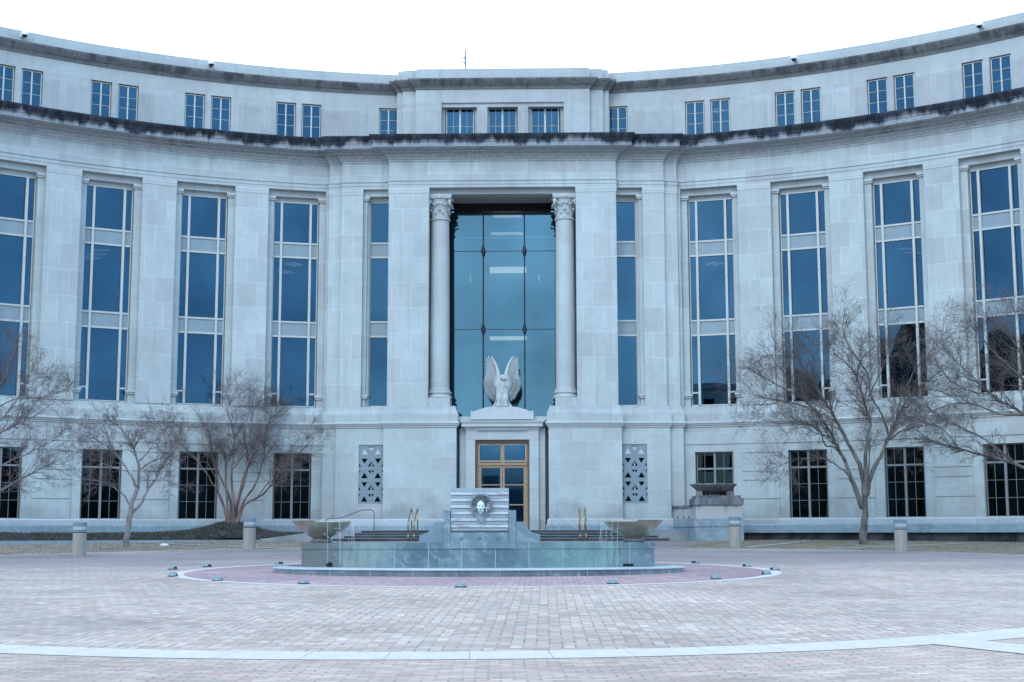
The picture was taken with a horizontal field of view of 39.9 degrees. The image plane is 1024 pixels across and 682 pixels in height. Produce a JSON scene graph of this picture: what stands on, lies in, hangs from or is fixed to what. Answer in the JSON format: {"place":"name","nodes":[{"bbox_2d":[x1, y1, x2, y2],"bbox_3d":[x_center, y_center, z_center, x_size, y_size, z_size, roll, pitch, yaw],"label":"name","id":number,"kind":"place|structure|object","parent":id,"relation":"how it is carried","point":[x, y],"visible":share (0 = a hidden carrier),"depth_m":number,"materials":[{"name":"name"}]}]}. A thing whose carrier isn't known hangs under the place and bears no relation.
{"place":"outdoors","nodes":[
{"label":"outdoors","id":0,"kind":"place"},
{"bbox_2d":[139,542,282,548],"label":"garden path","id":1,"kind":"structure","parent":0,"point":[212,545],"depth_m":61.74,"materials":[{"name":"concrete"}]},
{"bbox_2d":[184,563,765,585],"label":"red ring paving","id":2,"kind":"structure","parent":0,"point":[268,574],"depth_m":33.01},
{"bbox_2d":[273,488,684,576],"bbox_3d":[-0.868,5.102,37.029,10.760,2.435,6.400,0,-8,1],"label":"fountain","id":3,"kind":"object","parent":2,"relation":"on","point":[465,538],"visible":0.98,"depth_m":36.17,"materials":[{"name":"stone"}]},
{"bbox_2d":[607,579,618,583],"bbox_3d":[2.179,5.180,30.469,0.270,0.110,0.270,4,-9,-25],"label":"dome light","id":4,"kind":"object","parent":2,"relation":"on","point":[612,581],"visible":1,"depth_m":30.38,"materials":[{"name":"metal"}]},
{"bbox_2d":[710,574,721,578],"bbox_3d":[4.684,5.409,32.441,0.270,0.110,0.270,-6,-10,39],"label":"dome light","id":5,"kind":"object","parent":2,"relation":"on","point":[715,576],"visible":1,"depth_m":32.36,"materials":[{"name":"metal"}]},
{"bbox_2d":[762,570,770,573],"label":"dome light","id":6,"kind":"object","parent":2,"relation":"on","point":[766,572],"visible":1,"depth_m":34.67,"materials":[{"name":"metal"}]},
{"bbox_2d":[0,547,1015,555],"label":"edge walk","id":7,"kind":"structure","parent":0,"point":[655,547],"depth_m":53.60,"materials":[{"name":"concrete"}]},
{"bbox_2d":[243,518,255,549],"bbox_3d":[-10.527,7.738,56.624,0.504,1.293,0.504,0,-8,1],"label":"bollard light","id":8,"kind":"object","parent":7,"relation":"on","point":[249,533],"visible":0.88,"depth_m":56.43,"materials":[{"name":"concrete"}]},
{"bbox_2d":[894,519,907,551],"bbox_3d":[14.423,7.229,52.394,0.480,1.220,0.480,0,-8,1],"label":"bollard light","id":9,"kind":"object","parent":7,"relation":"on","point":[900,536],"visible":0.91,"depth_m":52.21,"materials":[{"name":"concrete"}]},
{"bbox_2d":[291,541,727,547],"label":"forecourt paving","id":10,"kind":"structure","parent":0,"point":[666,544],"depth_m":66.70,"materials":[{"name":"grey stone"}]},
{"bbox_2d":[0,548,1023,659],"bbox_3d":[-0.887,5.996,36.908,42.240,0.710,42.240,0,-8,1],"label":"plaza paving","id":11,"kind":"structure","parent":0,"point":[142,600],"depth_m":23.28,"materials":[{"name":"grey stone"}]},
{"bbox_2d":[72,522,86,555],"bbox_3d":[-15.271,7.006,49.866,0.480,1.220,0.480,0,-8,1],"label":"bollard light","id":12,"kind":"object","parent":11,"relation":"on","point":[79,539],"visible":0.95,"depth_m":49.69,"materials":[{"name":"concrete"}]},
{"bbox_2d":[202,563,211,566],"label":"dome light","id":13,"kind":"object","parent":11,"relation":"on","point":[207,565],"visible":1,"depth_m":39.95,"materials":[{"name":"metal"}]},
{"bbox_2d":[174,562,781,586],"bbox_3d":[-0.886,6.008,36.907,15.600,0.250,15.600,0,-8,1],"label":"ring band","id":14,"kind":"object","parent":11,"relation":"on","point":[773,573],"visible":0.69,"depth_m":31.68,"materials":[{"name":"stone"}]},
{"bbox_2d":[168,572,177,575],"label":"dome light","id":15,"kind":"object","parent":14,"relation":"on","point":[172,574],"visible":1,"depth_m":34.22,"materials":[{"name":"metal"}]},
{"bbox_2d":[211,576,222,580],"bbox_3d":[-6.706,5.399,32.145,0.270,0.110,0.270,6,-10,-39],"label":"dome light","id":16,"kind":"object","parent":14,"relation":"on","point":[217,578],"visible":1,"depth_m":32.06,"materials":[{"name":"metal"}]},
{"bbox_2d":[297,579,309,583],"bbox_3d":[-4.537,5.227,30.746,0.270,0.110,0.270,-5,-9,30],"label":"dome light","id":17,"kind":"object","parent":14,"relation":"on","point":[303,581],"visible":1,"depth_m":30.66,"materials":[{"name":"metal"}]},
{"bbox_2d":[455,582,466,586],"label":"dome light","id":18,"kind":"object","parent":14,"relation":"on","point":[460,584],"visible":1,"depth_m":29.16,"materials":[{"name":"metal"}]},
{"bbox_2d":[742,563,751,566],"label":"dome light","id":19,"kind":"object","parent":14,"relation":"on","point":[746,565],"visible":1,"depth_m":39.19,"materials":[{"name":"metal"}]},
{"bbox_2d":[770,566,778,569],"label":"dome light","id":20,"kind":"object","parent":14,"relation":"on","point":[774,568],"visible":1,"depth_m":36.88,"materials":[{"name":"metal"}]},
{"bbox_2d":[0,627,1023,659],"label":"granite band","id":21,"kind":"object","parent":11,"relation":"on","point":[739,649],"visible":1,"depth_m":15.90,"materials":[{"name":"grey stone"}]},
{"bbox_2d":[0,638,1023,681],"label":"front paving","id":22,"kind":"structure","parent":0,"point":[933,663],"depth_m":14.25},
{"bbox_2d":[932,640,1023,653],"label":"granite spoke","id":23,"kind":"object","parent":22,"relation":"on","point":[997,646],"visible":1,"depth_m":16.46,"materials":[{"name":"grey stone"}]},
{"bbox_2d":[0,539,1023,555],"bbox_3d":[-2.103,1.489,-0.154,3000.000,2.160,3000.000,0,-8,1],"label":"ground","id":24,"kind":"structure","parent":0,"point":[707,545],"depth_m":59.79,"materials":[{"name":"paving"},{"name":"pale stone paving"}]},
{"bbox_2d":[0,302,107,498],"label":"bare tree","id":25,"kind":"object","parent":24,"relation":"on","point":[15,411],"visible":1,"depth_m":52.64,"materials":[{"name":"brown plant"}]},
{"bbox_2d":[46,394,209,548],"bbox_3d":[-16.037,5.316,58.992,6.617,6.863,5.231,1,-8,-9],"label":"bare tree","id":26,"kind":"object","parent":24,"relation":"on","point":[127,533],"visible":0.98,"depth_m":58.83,"materials":[{"name":"brown plant"}]},
{"bbox_2d":[0,540,274,544],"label":"bed kerb","id":27,"kind":"structure","parent":24,"relation":"on","point":[58,542],"depth_m":66.64,"materials":[{"name":"grey concrete"}]},
{"bbox_2d":[0,540,310,554],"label":"lawn grass","id":28,"kind":"structure","parent":24,"relation":"on","point":[45,546],"depth_m":59.91,"materials":[{"name":"plant"}]},
{"bbox_2d":[198,532,258,539],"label":"bed soil","id":29,"kind":"structure","parent":24,"relation":"on","point":[222,537],"depth_m":69.22,"materials":[{"name":"brown soil"}]},
{"bbox_2d":[0,520,303,540],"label":"ground cover","id":30,"kind":"object","parent":29,"relation":"on","point":[223,529],"visible":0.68,"depth_m":68.89,"materials":[{"name":"green plant"}]},
{"bbox_2d":[133,362,334,524],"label":"multi stem tree","id":31,"kind":"object","parent":29,"relation":"on","point":[232,514],"visible":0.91,"depth_m":71.00,"materials":[{"name":"brown plant"}]},
{"bbox_2d":[259,530,686,540],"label":"entrance steps","id":32,"kind":"structure","parent":24,"relation":"on","point":[545,535],"depth_m":69.02,"materials":[{"name":"stone"}]},
{"bbox_2d":[325,509,374,529],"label":"ramp handrail","id":33,"kind":"object","parent":32,"relation":"on","point":[356,512],"visible":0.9,"depth_m":70.05,"materials":[{"name":"grey metal"}]},
{"bbox_2d":[407,508,411,540],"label":"brass handrail","id":34,"kind":"object","parent":32,"relation":"on","point":[408,524],"visible":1,"depth_m":68.30,"materials":[{"name":"gold metal"}]},
{"bbox_2d":[414,508,417,540],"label":"brass handrail","id":35,"kind":"object","parent":32,"relation":"on","point":[416,513],"visible":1,"depth_m":69.14,"materials":[{"name":"metal"}]},
{"bbox_2d":[579,508,580,540],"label":"brass handrail","id":36,"kind":"object","parent":32,"relation":"on","point":[580,523],"visible":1,"depth_m":68.43,"materials":[{"name":"metal"}]},
{"bbox_2d":[584,508,586,540],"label":"brass handrail","id":37,"kind":"object","parent":32,"relation":"on","point":[585,523],"visible":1,"depth_m":68.31,"materials":[{"name":"metal"}]},
{"bbox_2d":[0,12,1023,539],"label":"courthouse","id":38,"kind":"structure","parent":24,"relation":"on","point":[382,266],"depth_m":72.76,"materials":[{"name":"grey stone"}]},
{"bbox_2d":[0,65,13,101],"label":"attic window","id":39,"kind":"structure","parent":38,"relation":"in","point":[6,73],"depth_m":69.47,"materials":[{"name":"glass"}]},
{"bbox_2d":[0,447,20,518],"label":"window","id":40,"kind":"structure","parent":38,"relation":"in","point":[9,502],"depth_m":67.30,"materials":[{"name":"black glass"}]},
{"bbox_2d":[0,173,35,396],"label":"tall window","id":41,"kind":"structure","parent":38,"relation":"in","point":[17,193],"depth_m":69.00,"materials":[{"name":"glass"}]},
{"bbox_2d":[20,31,27,37],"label":"security camera","id":42,"kind":"object","parent":38,"relation":"attached to","point":[23,34],"visible":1,"depth_m":69.57,"materials":[{"name":"white plastic"}]},
{"bbox_2d":[21,69,41,106],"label":"attic window","id":43,"kind":"structure","parent":38,"relation":"in","point":[31,83],"depth_m":70.15,"materials":[{"name":"glass"}]},
{"bbox_2d":[79,449,120,518],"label":"window","id":44,"kind":"structure","parent":38,"relation":"in","point":[104,504],"depth_m":69.51,"materials":[{"name":"black glass"}]},
{"bbox_2d":[90,81,110,116],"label":"attic window","id":45,"kind":"structure","parent":38,"relation":"in","point":[100,92],"depth_m":71.93,"materials":[{"name":"glass"}]},
{"bbox_2d":[78,184,132,401],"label":"tall window","id":46,"kind":"structure","parent":38,"relation":"in","point":[109,210],"depth_m":71.17,"materials":[{"name":"glass"}]},
{"bbox_2d":[117,85,137,120],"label":"attic window","id":47,"kind":"structure","parent":38,"relation":"in","point":[127,95],"depth_m":72.58,"materials":[{"name":"glass"}]},
{"bbox_2d":[184,94,203,127],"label":"attic window","id":48,"kind":"structure","parent":38,"relation":"in","point":[194,104],"depth_m":74.01,"materials":[{"name":"glass"}]},
{"bbox_2d":[178,452,216,518],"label":"window","id":49,"kind":"structure","parent":38,"relation":"in","point":[191,505],"depth_m":71.52,"materials":[{"name":"black glass"}]},
{"bbox_2d":[175,194,226,404],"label":"tall window","id":50,"kind":"structure","parent":38,"relation":"in","point":[201,299],"depth_m":73.18,"materials":[{"name":"glass"}]},
{"bbox_2d":[208,60,214,66],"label":"security camera","id":51,"kind":"object","parent":38,"relation":"attached to","point":[211,63],"visible":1,"depth_m":73.96,"materials":[{"name":"white plastic"}]},
{"bbox_2d":[211,97,229,130],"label":"attic window","id":52,"kind":"structure","parent":38,"relation":"in","point":[220,107],"depth_m":74.50,"materials":[{"name":"glass"}]},
{"bbox_2d":[276,103,294,135],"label":"attic window","id":53,"kind":"structure","parent":38,"relation":"in","point":[285,113],"depth_m":75.55,"materials":[{"name":"glass"}]},
{"bbox_2d":[273,453,309,518],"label":"window","id":54,"kind":"structure","parent":38,"relation":"in","point":[285,505],"depth_m":72.98,"materials":[{"name":"black glass"}]},
{"bbox_2d":[270,201,318,407],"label":"tall window","id":55,"kind":"structure","parent":38,"relation":"in","point":[295,225],"depth_m":74.66,"materials":[{"name":"glass"}]},
{"bbox_2d":[302,105,320,136],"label":"attic window","id":56,"kind":"structure","parent":38,"relation":"in","point":[310,113],"depth_m":75.89,"materials":[{"name":"glass"}]},
{"bbox_2d":[368,203,388,406],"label":"narrow window","id":57,"kind":"structure","parent":38,"relation":"in","point":[379,213],"depth_m":74.70,"materials":[{"name":"glass"}]},
{"bbox_2d":[379,109,396,133],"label":"attic window","id":58,"kind":"structure","parent":38,"relation":"in","point":[387,118],"depth_m":76.67,"materials":[{"name":"glass"}]},
{"bbox_2d":[446,109,473,132],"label":"portal attic window","id":59,"kind":"structure","parent":38,"relation":"in","point":[457,120],"depth_m":76.10,"materials":[{"name":"glass"}]},
{"bbox_2d":[460,49,465,68],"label":"antenna mast","id":60,"kind":"object","parent":38,"relation":"on","point":[464,57],"visible":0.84,"depth_m":83.01,"materials":[{"name":"grey metal"}]},
{"bbox_2d":[483,355,520,405],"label":"eagle statue","id":61,"kind":"object","parent":38,"relation":"on","point":[505,386],"visible":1,"depth_m":73.19,"materials":[{"name":"stone"}]},
{"bbox_2d":[489,109,515,132],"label":"portal attic window","id":62,"kind":"structure","parent":38,"relation":"in","point":[500,120],"depth_m":76.06,"materials":[{"name":"glass"}]},
{"bbox_2d":[475,440,529,529],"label":"entrance doors","id":63,"kind":"structure","parent":38,"relation":"in","point":[478,466],"depth_m":72.82,"materials":[{"name":"brown metal"}]},
{"bbox_2d":[531,109,558,132],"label":"portal attic window","id":64,"kind":"structure","parent":38,"relation":"in","point":[542,120],"depth_m":76.00,"materials":[{"name":"glass"}]},
{"bbox_2d":[609,107,626,131],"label":"attic window","id":65,"kind":"structure","parent":38,"relation":"in","point":[617,116],"depth_m":76.39,"materials":[{"name":"glass"}]},
{"bbox_2d":[616,201,637,405],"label":"narrow window","id":66,"kind":"structure","parent":38,"relation":"in","point":[625,210],"depth_m":74.42,"materials":[{"name":"glass"}]},
{"bbox_2d":[686,101,704,133],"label":"attic window","id":67,"kind":"structure","parent":38,"relation":"in","point":[695,116],"depth_m":75.43,"materials":[{"name":"glass"}]},
{"bbox_2d":[688,198,736,405],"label":"tall window","id":68,"kind":"structure","parent":38,"relation":"in","point":[711,238],"depth_m":74.19,"materials":[{"name":"glass"}]},
{"bbox_2d":[697,452,733,495],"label":"window","id":69,"kind":"structure","parent":38,"relation":"in","point":[712,467],"depth_m":72.63,"materials":[{"name":"black glass"}]},
{"bbox_2d":[711,99,729,132],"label":"attic window","id":70,"kind":"structure","parent":38,"relation":"in","point":[720,109],"depth_m":75.04,"materials":[{"name":"glass"}]},
{"bbox_2d":[776,92,794,125],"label":"attic window","id":71,"kind":"structure","parent":38,"relation":"in","point":[785,102],"depth_m":73.84,"materials":[{"name":"glass"}]},
{"bbox_2d":[790,55,797,61],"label":"security camera","id":72,"kind":"object","parent":38,"relation":"attached to","point":[794,58],"visible":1,"depth_m":73.30,"materials":[{"name":"white plastic"}]},
{"bbox_2d":[779,190,830,402],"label":"tall window","id":73,"kind":"structure","parent":38,"relation":"in","point":[802,214],"depth_m":72.65,"materials":[{"name":"glass"}]},
{"bbox_2d":[790,450,828,517],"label":"window","id":74,"kind":"structure","parent":38,"relation":"in","point":[816,502],"depth_m":70.84,"materials":[{"name":"black glass"}]},
{"bbox_2d":[802,88,821,122],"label":"attic window","id":75,"kind":"structure","parent":38,"relation":"in","point":[811,99],"depth_m":73.31,"materials":[{"name":"glass"}]},
{"bbox_2d":[868,78,887,113],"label":"attic window","id":76,"kind":"structure","parent":38,"relation":"in","point":[877,89],"depth_m":71.73,"materials":[{"name":"glass"}]},
{"bbox_2d":[873,178,927,398],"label":"tall window","id":77,"kind":"structure","parent":38,"relation":"in","point":[897,214],"depth_m":70.39,"materials":[{"name":"glass"}]},
{"bbox_2d":[894,74,914,109],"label":"attic window","id":78,"kind":"structure","parent":38,"relation":"in","point":[904,84],"depth_m":71.03,"materials":[{"name":"glass"}]},
{"bbox_2d":[886,447,926,516],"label":"window","id":79,"kind":"structure","parent":38,"relation":"in","point":[906,492],"depth_m":68.68,"materials":[{"name":"black glass"}]},
{"bbox_2d":[963,60,983,97],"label":"attic window","id":80,"kind":"structure","parent":38,"relation":"in","point":[973,77],"depth_m":69.13,"materials":[{"name":"glass"}]},
{"bbox_2d":[976,22,983,28],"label":"security camera","id":81,"kind":"object","parent":38,"relation":"attached to","point":[979,25],"visible":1,"depth_m":68.55,"materials":[{"name":"white plastic"}]},
{"bbox_2d":[969,164,1023,392],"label":"tall window","id":82,"kind":"structure","parent":38,"relation":"in","point":[994,191],"depth_m":67.75,"materials":[{"name":"glass"}]},
{"bbox_2d":[991,55,1011,92],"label":"attic window","id":83,"kind":"structure","parent":38,"relation":"in","point":[1001,74],"depth_m":68.29,"materials":[{"name":"glass"}]},
{"bbox_2d":[985,443,1023,516],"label":"window","id":84,"kind":"structure","parent":38,"relation":"in","point":[1005,482],"depth_m":66.00,"materials":[{"name":"black glass"}]},
{"bbox_2d":[672,495,744,540],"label":"stone pedestal","id":85,"kind":"object","parent":24,"relation":"on","point":[701,518],"visible":0.91,"depth_m":67.80,"materials":[{"name":"stone"}]},
{"bbox_2d":[690,483,736,495],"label":"stone urn","id":86,"kind":"object","parent":85,"relation":"on","point":[715,488],"visible":0.9,"depth_m":68.41,"materials":[{"name":"grey stone"}]},
{"bbox_2d":[728,516,740,547],"bbox_3d":[9.077,7.793,57.485,0.504,1.293,0.504,0,-8,1],"label":"bollard light","id":87,"kind":"object","parent":24,"relation":"on","point":[734,531],"visible":0.91,"depth_m":57.29,"materials":[{"name":"concrete"}]},
{"bbox_2d":[701,281,999,544],"bbox_3d":[15.052,3.334,62.443,13.078,11.676,8.823,0,-8,1],"label":"bare tree","id":88,"kind":"object","parent":24,"relation":"on","point":[866,477],"visible":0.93,"depth_m":62.11,"materials":[{"name":"brown plant"}]},
{"bbox_2d":[744,529,1023,541],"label":"retaining ledge","id":89,"kind":"object","parent":24,"relation":"on","point":[1004,535],"visible":0.7,"depth_m":68.07,"materials":[{"name":"grey stone"}]},
{"bbox_2d":[869,277,1023,473],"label":"bare tree","id":90,"kind":"object","parent":24,"relation":"on","point":[997,364],"visible":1,"depth_m":52.27,"materials":[{"name":"brown plant"}]},
{"bbox_2d":[0,548,1023,556],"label":"plaza margin","id":91,"kind":"object","parent":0,"point":[672,548],"visible":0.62,"depth_m":53.73,"materials":[{"name":"grey stone"}]},
{"bbox_2d":[0,0,1023,74],"label":"sky","id":92,"kind":"structure","parent":0,"point":[349,36],"materials":[{"name":"white"}]},
{"bbox_2d":[748,542,797,546],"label":"garden path","id":93,"kind":"structure","parent":0,"point":[769,544],"depth_m":59.92,"materials":[{"name":"concrete"}]},
{"bbox_2d":[824,543,961,548],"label":"garden path","id":94,"kind":"structure","parent":0,"point":[887,546],"depth_m":58.18,"materials":[{"name":"concrete"}]}
]}

